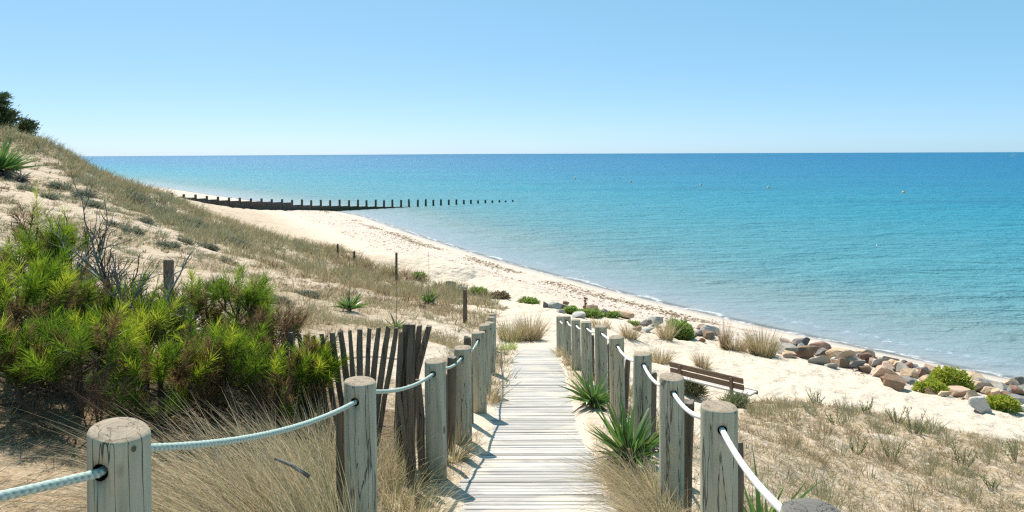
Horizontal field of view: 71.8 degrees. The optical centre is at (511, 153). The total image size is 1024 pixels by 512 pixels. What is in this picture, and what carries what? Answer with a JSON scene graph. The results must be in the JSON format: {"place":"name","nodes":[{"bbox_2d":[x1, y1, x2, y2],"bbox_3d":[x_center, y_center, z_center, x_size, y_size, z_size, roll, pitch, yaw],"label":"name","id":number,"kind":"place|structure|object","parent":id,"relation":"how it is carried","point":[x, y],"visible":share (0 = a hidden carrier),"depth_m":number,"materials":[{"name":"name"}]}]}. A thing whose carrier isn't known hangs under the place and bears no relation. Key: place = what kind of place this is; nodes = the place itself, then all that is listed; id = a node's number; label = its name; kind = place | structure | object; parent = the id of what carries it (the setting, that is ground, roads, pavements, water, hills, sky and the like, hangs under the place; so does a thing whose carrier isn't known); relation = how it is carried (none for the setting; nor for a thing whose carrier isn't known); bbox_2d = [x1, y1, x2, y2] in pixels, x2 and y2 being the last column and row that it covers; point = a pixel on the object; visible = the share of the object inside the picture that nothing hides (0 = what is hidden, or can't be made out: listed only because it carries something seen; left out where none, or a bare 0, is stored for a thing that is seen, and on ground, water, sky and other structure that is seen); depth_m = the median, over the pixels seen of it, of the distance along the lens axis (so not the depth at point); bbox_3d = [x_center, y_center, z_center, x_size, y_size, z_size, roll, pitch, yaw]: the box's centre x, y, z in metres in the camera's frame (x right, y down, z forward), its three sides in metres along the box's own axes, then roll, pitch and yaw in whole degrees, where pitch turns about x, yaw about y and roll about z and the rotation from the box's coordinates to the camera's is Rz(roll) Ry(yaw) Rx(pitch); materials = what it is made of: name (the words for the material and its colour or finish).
{"place":"outdoors","nodes":[
{"label":"outdoors","id":0,"kind":"place"},
{"bbox_2d":[0,130,1023,511],"bbox_3d":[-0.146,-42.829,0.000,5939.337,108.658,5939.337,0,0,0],"label":"ground","id":1,"kind":"structure","parent":0,"point":[782,376],"depth_m":17.43,"materials":[{"name":"sand"}]},
{"bbox_2d":[0,91,28,132],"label":"evergreen tree","id":2,"kind":"object","parent":1,"relation":"on","point":[7,115],"visible":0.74,"depth_m":55.03,"materials":[{"name":"plant"}]},
{"bbox_2d":[0,233,46,327],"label":"young pine","id":3,"kind":"object","parent":1,"relation":"on","point":[9,255],"visible":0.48,"depth_m":7.12,"materials":[{"name":"green plant"}]},
{"bbox_2d":[0,131,50,178],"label":"yucca","id":4,"kind":"object","parent":1,"relation":"on","point":[9,164],"visible":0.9,"depth_m":31.34,"materials":[{"name":"green plant"}]},
{"bbox_2d":[13,117,41,134],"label":"evergreen tree","id":5,"kind":"object","parent":1,"relation":"on","point":[29,125],"visible":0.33,"depth_m":51.80,"materials":[{"name":"plant"}]},
{"bbox_2d":[0,187,82,326],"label":"young pine","id":6,"kind":"object","parent":1,"relation":"on","point":[20,234],"visible":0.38,"depth_m":7.62,"materials":[{"name":"green plant"}]},
{"bbox_2d":[0,279,92,397],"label":"dead shrub","id":7,"kind":"object","parent":1,"relation":"on","point":[42,315],"visible":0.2,"depth_m":6.13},
{"bbox_2d":[0,241,100,384],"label":"young pine","id":8,"kind":"object","parent":1,"relation":"on","point":[38,274],"visible":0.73,"depth_m":6.40,"materials":[{"name":"green plant"}]},
{"bbox_2d":[0,298,107,414],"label":"young pine","id":9,"kind":"object","parent":1,"relation":"on","point":[8,341],"visible":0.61,"depth_m":5.60,"materials":[{"name":"green plant"}]},
{"bbox_2d":[0,263,118,386],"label":"young pine","id":10,"kind":"object","parent":1,"relation":"on","point":[90,294],"visible":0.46,"depth_m":6.46,"materials":[{"name":"green plant"}]},
{"bbox_2d":[22,204,107,323],"bbox_3d":[-4.980,1.363,7.888,0.999,1.617,0.875,0,0,0],"label":"young pine","id":11,"kind":"object","parent":1,"relation":"on","point":[81,249],"visible":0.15,"depth_m":7.84,"materials":[{"name":"green plant"}]},
{"bbox_2d":[0,296,148,418],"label":"young pine","id":12,"kind":"object","parent":1,"relation":"on","point":[21,373],"visible":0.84,"depth_m":5.66,"materials":[{"name":"green plant"}]},
{"bbox_2d":[0,341,152,449],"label":"dead shrub","id":13,"kind":"object","parent":1,"relation":"on","point":[95,401],"visible":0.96,"depth_m":5.38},
{"bbox_2d":[41,280,138,381],"bbox_3d":[-3.967,1.754,6.729,1.026,1.101,0.997,0,0,0],"label":"young pine","id":14,"kind":"object","parent":1,"relation":"on","point":[123,293],"visible":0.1,"depth_m":6.78,"materials":[{"name":"green plant"}]},
{"bbox_2d":[53,209,129,287],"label":"dead shrub","id":15,"kind":"object","parent":1,"relation":"on","point":[85,240],"visible":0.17,"depth_m":7.80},
{"bbox_2d":[42,167,195,388],"bbox_3d":[-4.043,1.253,7.010,1.726,2.254,1.244,0,0,0],"label":"dead shrub","id":16,"kind":"object","parent":1,"relation":"on","point":[114,271],"visible":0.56,"depth_m":7.06,"materials":[{"name":"grey wood"}]},
{"bbox_2d":[87,417,151,511],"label":"rope post","id":17,"kind":"object","parent":1,"relation":"on","point":[119,448],"visible":0.99,"depth_m":1.99,"materials":[{"name":"grey"}]},
{"bbox_2d":[76,213,166,352],"bbox_3d":[-4.217,1.453,7.692,1.176,1.711,0.749,0,0,0],"label":"dead shrub","id":18,"kind":"object","parent":1,"relation":"on","point":[108,260],"visible":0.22,"depth_m":7.56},
{"bbox_2d":[96,265,164,330],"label":"young pine","id":19,"kind":"object","parent":1,"relation":"on","point":[150,297],"visible":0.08,"depth_m":7.59,"materials":[{"name":"green plant"}]},
{"bbox_2d":[78,254,204,387],"bbox_3d":[-3.525,1.665,6.946,1.118,1.360,0.777,0,0,23],"label":"dead shrub","id":20,"kind":"object","parent":1,"relation":"on","point":[130,306],"visible":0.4,"depth_m":6.88,"materials":[{"name":"plant"}]},
{"bbox_2d":[87,289,198,394],"bbox_3d":[-3.400,1.791,6.685,1.237,0.971,0.958,0,0,0],"label":"young pine","id":21,"kind":"object","parent":1,"relation":"on","point":[155,322],"visible":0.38,"depth_m":6.54,"materials":[{"name":"green plant"}]},
{"bbox_2d":[0,378,328,511],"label":"grass clump","id":22,"kind":"object","parent":1,"relation":"on","point":[169,489],"visible":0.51,"depth_m":4.32,"materials":[{"name":"plant"}]},
{"bbox_2d":[85,326,245,426],"bbox_3d":[-2.878,1.868,5.951,1.307,0.876,1.154,0,0,-22],"label":"young pine","id":23,"kind":"object","parent":1,"relation":"on","point":[171,354],"visible":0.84,"depth_m":5.80,"materials":[{"name":"green plant"}]},
{"bbox_2d":[163,259,173,292],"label":"fence post","id":24,"kind":"object","parent":1,"relation":"on","point":[168,264],"visible":0.59,"depth_m":11.94,"materials":[{"name":"grey wood"}]},
{"bbox_2d":[134,267,243,347],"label":"young pine","id":25,"kind":"object","parent":1,"relation":"on","point":[197,297],"visible":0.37,"depth_m":7.29,"materials":[{"name":"green plant"}]},
{"bbox_2d":[0,351,416,511],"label":"dry litter","id":26,"kind":"object","parent":1,"relation":"on","point":[27,444],"visible":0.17,"depth_m":5.30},
{"bbox_2d":[144,311,274,424],"bbox_3d":[-2.595,1.897,6.322,1.008,1.024,1.407,0,0,0],"label":"young pine","id":27,"kind":"object","parent":1,"relation":"on","point":[225,344],"visible":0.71,"depth_m":6.04,"materials":[{"name":"green plant"}]},
{"bbox_2d":[181,339,264,435],"bbox_3d":[-2.446,1.984,6.027,0.745,0.919,0.525,0,0,-25],"label":"dead shrub","id":28,"kind":"object","parent":1,"relation":"on","point":[229,395],"visible":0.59,"depth_m":5.99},
{"bbox_2d":[0,397,448,511],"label":"grass clump","id":29,"kind":"object","parent":1,"relation":"on","point":[318,507],"visible":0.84,"depth_m":3.90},
{"bbox_2d":[75,448,384,511],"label":"grass clump","id":30,"kind":"object","parent":1,"relation":"on","point":[252,493],"visible":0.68,"depth_m":3.80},
{"bbox_2d":[181,261,291,386],"bbox_3d":[-2.903,1.799,7.453,1.196,1.279,1.200,0,0,0],"label":"young pine","id":31,"kind":"object","parent":1,"relation":"on","point":[253,295],"visible":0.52,"depth_m":7.39,"materials":[{"name":"green plant"}]},
{"bbox_2d":[172,324,302,433],"bbox_3d":[-2.357,2.014,6.329,1.298,0.942,1.036,0,0,-32],"label":"young pine","id":32,"kind":"object","parent":1,"relation":"on","point":[251,371],"visible":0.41,"depth_m":6.15,"materials":[{"name":"green plant"}]},
{"bbox_2d":[74,386,418,511],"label":"grass clump","id":33,"kind":"object","parent":1,"relation":"on","point":[290,454],"visible":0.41,"depth_m":4.73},
{"bbox_2d":[0,122,522,395],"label":"dune grass","id":34,"kind":"structure","parent":1,"relation":"on","point":[350,278],"depth_m":29.08,"materials":[{"name":"plant"}]},
{"bbox_2d":[229,357,302,439],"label":"dead shrub","id":35,"kind":"object","parent":1,"relation":"on","point":[274,398],"visible":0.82,"depth_m":5.98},
{"bbox_2d":[223,300,313,381],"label":"young pine","id":36,"kind":"object","parent":1,"relation":"on","point":[262,311],"visible":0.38,"depth_m":7.17,"materials":[{"name":"green plant"}]},
{"bbox_2d":[167,386,376,475],"bbox_3d":[-1.977,2.291,5.823,1.745,0.772,1.967,0,0,0],"label":"grass clump","id":37,"kind":"object","parent":1,"relation":"on","point":[309,437],"visible":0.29,"depth_m":5.88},
{"bbox_2d":[231,337,336,427],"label":"young pine","id":38,"kind":"object","parent":1,"relation":"on","point":[277,362],"visible":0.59,"depth_m":6.31,"materials":[{"name":"green plant"}]},
{"bbox_2d":[256,302,314,392],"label":"shrub","id":39,"kind":"object","parent":1,"relation":"on","point":[290,327],"visible":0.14,"depth_m":7.05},
{"bbox_2d":[171,194,418,211],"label":"timber groyne","id":40,"kind":"object","parent":1,"relation":"on","point":[262,205],"visible":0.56,"depth_m":95.54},
{"bbox_2d":[258,326,355,433],"bbox_3d":[-1.880,2.118,6.593,0.947,0.988,0.927,0,0,0],"label":"young pine","id":41,"kind":"object","parent":1,"relation":"on","point":[323,364],"visible":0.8,"depth_m":6.46,"materials":[{"name":"green plant"}]},
{"bbox_2d":[192,403,443,503],"bbox_3d":[-1.520,2.361,5.459,1.859,0.956,2.007,0,0,33],"label":"grass clump","id":42,"kind":"object","parent":1,"relation":"on","point":[380,468],"visible":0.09,"depth_m":5.37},
{"bbox_2d":[336,411,344,511],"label":"wooden stake","id":43,"kind":"object","parent":1,"relation":"on","point":[340,449],"visible":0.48,"depth_m":4.10,"materials":[{"name":"grey wood"}]},
{"bbox_2d":[254,409,431,489],"bbox_3d":[-1.312,2.391,5.795,1.603,0.708,1.598,0,0,0],"label":"grass clump","id":44,"kind":"object","parent":1,"relation":"on","point":[394,465],"visible":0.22,"depth_m":5.65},
{"bbox_2d":[331,259,372,311],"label":"yucca","id":45,"kind":"object","parent":1,"relation":"on","point":[354,304],"visible":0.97,"depth_m":17.55,"materials":[{"name":"green plant"}]},
{"bbox_2d":[281,323,431,490],"bbox_3d":[-1.319,2.189,6.444,0.672,1.388,2.064,0,0,-44],"label":"picket fence","id":46,"kind":"object","parent":1,"relation":"on","point":[409,416],"visible":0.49,"depth_m":6.26,"materials":[{"name":"grey wood"}]},
{"bbox_2d":[344,376,377,511],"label":"rope post","id":47,"kind":"object","parent":1,"relation":"on","point":[360,428],"visible":0.98,"depth_m":3.92,"materials":[{"name":"grey"}]},
{"bbox_2d":[0,284,764,511],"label":"path edge grass","id":48,"kind":"structure","parent":1,"relation":"on","point":[437,335],"depth_m":7.51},
{"bbox_2d":[377,447,467,511],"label":"grass clump","id":49,"kind":"object","parent":1,"relation":"on","point":[394,497],"visible":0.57,"depth_m":5.21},
{"bbox_2d":[425,358,446,482],"bbox_3d":[-0.645,2.316,5.993,0.178,1.140,0.183,0,1,23],"label":"rope post","id":50,"kind":"object","parent":1,"relation":"on","point":[435,415],"visible":0.94,"depth_m":5.92,"materials":[{"name":"grey"}]},
{"bbox_2d":[378,468,494,511],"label":"grass clump","id":51,"kind":"object","parent":1,"relation":"on","point":[412,506],"visible":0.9,"depth_m":4.96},
{"bbox_2d":[447,356,456,453],"bbox_3d":[-0.594,2.524,6.901,0.120,1.093,0.103,0,0,0],"label":"wooden stake","id":52,"kind":"object","parent":1,"relation":"on","point":[451,374],"visible":0.61,"depth_m":6.86,"materials":[{"name":"grey wood"}]},
{"bbox_2d":[454,345,471,444],"bbox_3d":[-0.505,2.550,7.301,0.180,1.109,0.185,0,0,-26],"label":"rope post","id":53,"kind":"object","parent":1,"relation":"on","point":[464,394],"visible":0.89,"depth_m":7.22,"materials":[{"name":"grey"}]},
{"bbox_2d":[447,424,503,468],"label":"grass clump","id":54,"kind":"object","parent":1,"relation":"on","point":[454,454],"visible":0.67,"depth_m":6.59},
{"bbox_2d":[471,331,486,413],"bbox_3d":[-0.415,2.813,8.913,0.179,1.129,0.182,-1,-1,17],"label":"rope post","id":55,"kind":"object","parent":1,"relation":"on","point":[479,378],"visible":0.92,"depth_m":8.84,"materials":[{"name":"grey"}]},
{"bbox_2d":[479,323,490,390],"bbox_3d":[-0.403,3.121,10.599,0.171,1.132,0.177,-1,0,-19],"label":"rope post","id":56,"kind":"object","parent":1,"relation":"on","point":[485,327],"visible":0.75,"depth_m":10.53,"materials":[{"name":"grey"}]},
{"bbox_2d":[485,321,494,372],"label":"rope post","id":57,"kind":"object","parent":1,"relation":"on","point":[492,333],"visible":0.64,"depth_m":12.52,"materials":[{"name":"grey"}]},
{"bbox_2d":[487,380,518,403],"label":"grass clump","id":58,"kind":"object","parent":1,"relation":"on","point":[496,400],"visible":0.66,"depth_m":9.76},
{"bbox_2d":[496,315,536,341],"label":"grass clump","id":59,"kind":"object","parent":1,"relation":"on","point":[516,336],"visible":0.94,"depth_m":19.62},
{"bbox_2d":[509,309,555,341],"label":"grass clump","id":60,"kind":"object","parent":1,"relation":"on","point":[533,333],"visible":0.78,"depth_m":19.95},
{"bbox_2d":[456,348,615,511],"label":"boardwalk","id":61,"kind":"structure","parent":1,"relation":"on","point":[534,416],"depth_m":6.87,"materials":[{"name":"grey wood"}]},
{"bbox_2d":[556,315,562,351],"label":"rope post","id":62,"kind":"object","parent":1,"relation":"on","point":[559,332],"visible":0.91,"depth_m":16.92,"materials":[{"name":"grey"}]},
{"bbox_2d":[559,320,781,511],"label":"rope","id":63,"kind":"object","parent":62,"relation":"attached to","point":[772,500],"visible":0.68,"depth_m":3.17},
{"bbox_2d":[563,316,570,357],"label":"rope post","id":64,"kind":"object","parent":1,"relation":"on","point":[566,337],"visible":0.91,"depth_m":14.93,"materials":[{"name":"grey"}]},
{"bbox_2d":[571,319,580,369],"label":"rope post","id":65,"kind":"object","parent":1,"relation":"on","point":[576,340],"visible":0.88,"depth_m":13.14,"materials":[{"name":"grey"}]},
{"bbox_2d":[557,365,609,412],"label":"yucca","id":66,"kind":"object","parent":1,"relation":"on","point":[591,394],"visible":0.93,"depth_m":9.03,"materials":[{"name":"green plant"}]},
{"bbox_2d":[581,321,591,383],"bbox_3d":[1.202,3.258,11.392,0.174,1.112,0.179,-1,1,28],"label":"rope post","id":67,"kind":"object","parent":1,"relation":"on","point":[586,349],"visible":0.93,"depth_m":11.31,"materials":[{"name":"grey"}]},
{"bbox_2d":[574,307,604,318],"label":"beach plant","id":68,"kind":"object","parent":1,"relation":"on","point":[591,313],"visible":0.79,"depth_m":27.57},
{"bbox_2d":[595,325,607,393],"bbox_3d":[1.260,3.012,10.001,0.180,1.159,0.177,0,0,-32],"label":"rope post","id":69,"kind":"object","parent":1,"relation":"on","point":[600,355],"visible":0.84,"depth_m":9.92,"materials":[{"name":"grey"}]},
{"bbox_2d":[526,430,695,510],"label":"grass clump","id":70,"kind":"object","parent":1,"relation":"on","point":[621,473],"visible":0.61,"depth_m":5.50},
{"bbox_2d":[609,335,624,421],"bbox_3d":[1.274,2.779,8.559,0.183,1.142,0.178,-1,1,-6],"label":"rope post","id":71,"kind":"object","parent":1,"relation":"on","point":[617,370],"visible":0.9,"depth_m":8.48,"materials":[{"name":"grey"}]},
{"bbox_2d":[546,438,693,492],"bbox_3d":[0.940,2.744,5.978,1.191,0.594,1.173,0,0,-40],"label":"grass clump","id":72,"kind":"object","parent":1,"relation":"on","point":[646,463],"visible":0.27,"depth_m":6.10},
{"bbox_2d":[586,392,658,476],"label":"yucca","id":73,"kind":"object","parent":1,"relation":"on","point":[622,434],"visible":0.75,"depth_m":6.36,"materials":[{"name":"green plant"}]},
{"bbox_2d":[555,460,699,511],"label":"grass clump","id":74,"kind":"object","parent":1,"relation":"on","point":[644,497],"visible":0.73,"depth_m":4.99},
{"bbox_2d":[625,359,629,417],"bbox_3d":[1.450,3.055,9.001,0.122,0.906,0.072,0,0,0],"label":"wooden stake","id":75,"kind":"object","parent":1,"relation":"on","point":[627,371],"visible":0.52,"depth_m":8.97,"materials":[{"name":"grey wood"}]},
{"bbox_2d":[563,459,698,511],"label":"grass clump","id":76,"kind":"object","parent":1,"relation":"on","point":[629,509],"visible":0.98,"depth_m":4.66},
{"bbox_2d":[613,319,650,340],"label":"grass clump","id":77,"kind":"object","parent":1,"relation":"on","point":[627,334],"visible":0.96,"depth_m":22.09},
{"bbox_2d":[633,351,651,459],"bbox_3d":[1.266,2.513,6.898,0.180,1.141,0.180,1,0,2],"label":"rope post","id":78,"kind":"object","parent":1,"relation":"on","point":[642,382],"visible":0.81,"depth_m":6.82,"materials":[{"name":"grey"}]},
{"bbox_2d":[282,210,1008,399],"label":"seaweed scraps","id":79,"kind":"object","parent":1,"relation":"on","point":[614,300],"visible":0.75,"depth_m":38.59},
{"bbox_2d":[651,371,656,451],"bbox_3d":[1.436,2.727,7.252,0.102,0.986,0.080,0,0,0],"label":"wooden stake","id":80,"kind":"object","parent":1,"relation":"on","point":[653,396],"visible":0.41,"depth_m":7.22,"materials":[{"name":"grey wood"}]},
{"bbox_2d":[649,347,678,364],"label":"grass clump","id":81,"kind":"object","parent":1,"relation":"on","point":[656,358],"visible":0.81,"depth_m":19.25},
{"bbox_2d":[647,313,688,340],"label":"grass clump","id":82,"kind":"object","parent":1,"relation":"on","point":[667,336],"visible":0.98,"depth_m":23.21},
{"bbox_2d":[659,372,683,511],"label":"rope post","id":83,"kind":"object","parent":1,"relation":"on","point":[671,434],"visible":0.92,"depth_m":5.05,"materials":[{"name":"grey"}]},
{"bbox_2d":[664,317,696,340],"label":"beach plant","id":84,"kind":"object","parent":1,"relation":"on","point":[687,333],"visible":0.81,"depth_m":24.08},
{"bbox_2d":[684,399,693,511],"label":"wooden stake","id":85,"kind":"object","parent":1,"relation":"on","point":[688,435],"visible":0.76,"depth_m":5.38,"materials":[{"name":"grey wood"}]},
{"bbox_2d":[684,378,713,400],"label":"beach plant","id":86,"kind":"object","parent":1,"relation":"on","point":[697,391],"visible":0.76,"depth_m":16.71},
{"bbox_2d":[690,350,713,369],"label":"grass clump","id":87,"kind":"object","parent":1,"relation":"on","point":[701,360],"visible":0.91,"depth_m":19.71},
{"bbox_2d":[669,362,757,402],"bbox_3d":[4.651,5.474,16.450,1.999,0.971,0.511,0,0,44],"label":"park bench","id":88,"kind":"object","parent":1,"relation":"on","point":[715,382],"visible":0.66,"depth_m":16.26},
{"bbox_2d":[700,400,737,511],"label":"rope post","id":89,"kind":"object","parent":1,"relation":"on","point":[718,477],"visible":0.95,"depth_m":3.53,"materials":[{"name":"grey"}]},
{"bbox_2d":[713,315,733,348],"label":"grass clump","id":90,"kind":"object","parent":1,"relation":"on","point":[722,333],"visible":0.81,"depth_m":23.11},
{"bbox_2d":[713,334,758,351],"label":"grass clump","id":91,"kind":"object","parent":1,"relation":"on","point":[741,347],"visible":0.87,"depth_m":22.86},
{"bbox_2d":[715,389,757,408],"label":"beach plant","id":92,"kind":"object","parent":1,"relation":"on","point":[735,400],"visible":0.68,"depth_m":14.78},
{"bbox_2d":[738,441,743,511],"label":"wooden stake","id":93,"kind":"object","parent":1,"relation":"on","point":[740,484],"visible":0.46,"depth_m":3.75,"materials":[{"name":"grey wood"}]},
{"bbox_2d":[738,323,787,358],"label":"grass clump","id":94,"kind":"object","parent":1,"relation":"on","point":[768,350],"visible":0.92,"depth_m":22.68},
{"bbox_2d":[744,447,821,511],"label":"yucca","id":95,"kind":"object","parent":1,"relation":"on","point":[759,506],"visible":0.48,"depth_m":4.80,"materials":[{"name":"green plant"}]},
{"bbox_2d":[567,354,1023,511],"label":"short dry grass","id":96,"kind":"structure","parent":1,"relation":"on","point":[760,411],"depth_m":10.94,"materials":[{"name":"plant"}]},
{"bbox_2d":[796,345,814,358],"bbox_3d":[9.801,6.713,23.803,0.679,0.528,0.374,0,0,28],"label":"rock","id":97,"kind":"object","parent":1,"relation":"on","point":[805,351],"visible":0.69,"depth_m":23.66,"materials":[{"name":"brown stone"}]},
{"bbox_2d":[780,498,840,511],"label":"rope post","id":98,"kind":"object","parent":1,"relation":"on","point":[804,505],"visible":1,"depth_m":1.98,"materials":[{"name":"grey"}]},
{"bbox_2d":[825,347,853,358],"bbox_3d":[11.049,6.770,23.834,0.903,0.553,0.654,-1,8,10],"label":"rock","id":99,"kind":"object","parent":1,"relation":"on","point":[836,352],"visible":0.65,"depth_m":23.62,"materials":[{"name":"beige stone"}]},
{"bbox_2d":[872,365,900,376],"bbox_3d":[11.047,6.455,20.901,0.738,0.496,0.692,5,4,10],"label":"rock","id":100,"kind":"object","parent":1,"relation":"on","point":[880,370],"visible":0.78,"depth_m":20.70,"materials":[{"name":"stone"}]},
{"bbox_2d":[883,373,906,390],"bbox_3d":[10.409,6.236,19.239,0.514,0.423,0.489,6,-6,16],"label":"rock","id":101,"kind":"object","parent":1,"relation":"on","point":[896,382],"visible":0.86,"depth_m":19.12,"materials":[{"name":"brown stone"}]},
{"bbox_2d":[900,409,931,433],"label":"spurge plant","id":102,"kind":"object","parent":1,"relation":"on","point":[915,425],"visible":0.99,"depth_m":13.16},
{"bbox_2d":[911,377,950,395],"bbox_3d":[11.316,6.307,19.132,1.032,0.444,0.830,0,0,0],"label":"sea fennel","id":103,"kind":"object","parent":1,"relation":"on","point":[934,384],"visible":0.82,"depth_m":19.02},
{"bbox_2d":[926,365,977,389],"bbox_3d":[12.900,6.605,20.861,1.399,0.731,0.984,0,0,0],"label":"sea fennel","id":104,"kind":"object","parent":1,"relation":"on","point":[947,375],"visible":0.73,"depth_m":20.68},
{"bbox_2d":[948,386,969,396],"bbox_3d":[12.196,6.566,19.435,0.452,0.355,0.588,0,0,-5],"label":"rock","id":105,"kind":"object","parent":1,"relation":"on","point":[958,391],"visible":0.62,"depth_m":19.26,"materials":[{"name":"stone"}]},
{"bbox_2d":[968,396,991,413],"bbox_3d":[11.377,6.101,17.157,0.502,0.441,0.289,-6,2,8],"label":"rock","id":106,"kind":"object","parent":1,"relation":"on","point":[979,404],"visible":0.99,"depth_m":17.08,"materials":[{"name":"stone"}]},
{"bbox_2d":[985,394,1022,413],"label":"sea fennel","id":107,"kind":"object","parent":1,"relation":"on","point":[1001,402],"visible":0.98,"depth_m":17.54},
{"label":"rope post","id":108,"kind":"object","parent":1,"relation":"on","visible":0},
{"bbox_2d":[0,330,484,500],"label":"rope","id":109,"kind":"object","parent":108,"relation":"attached to","point":[27,490],"visible":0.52,"depth_m":2.36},
{"bbox_2d":[0,0,1023,155],"label":"sky","id":110,"kind":"structure","parent":0,"point":[101,77],"materials":[{"name":"blue"}]},
{"bbox_2d":[81,152,1023,378],"bbox_3d":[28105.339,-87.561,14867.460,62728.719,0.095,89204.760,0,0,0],"label":"sea","id":111,"kind":"structure","parent":0,"point":[936,275],"depth_m":81.89,"materials":[{"name":"liquid"}]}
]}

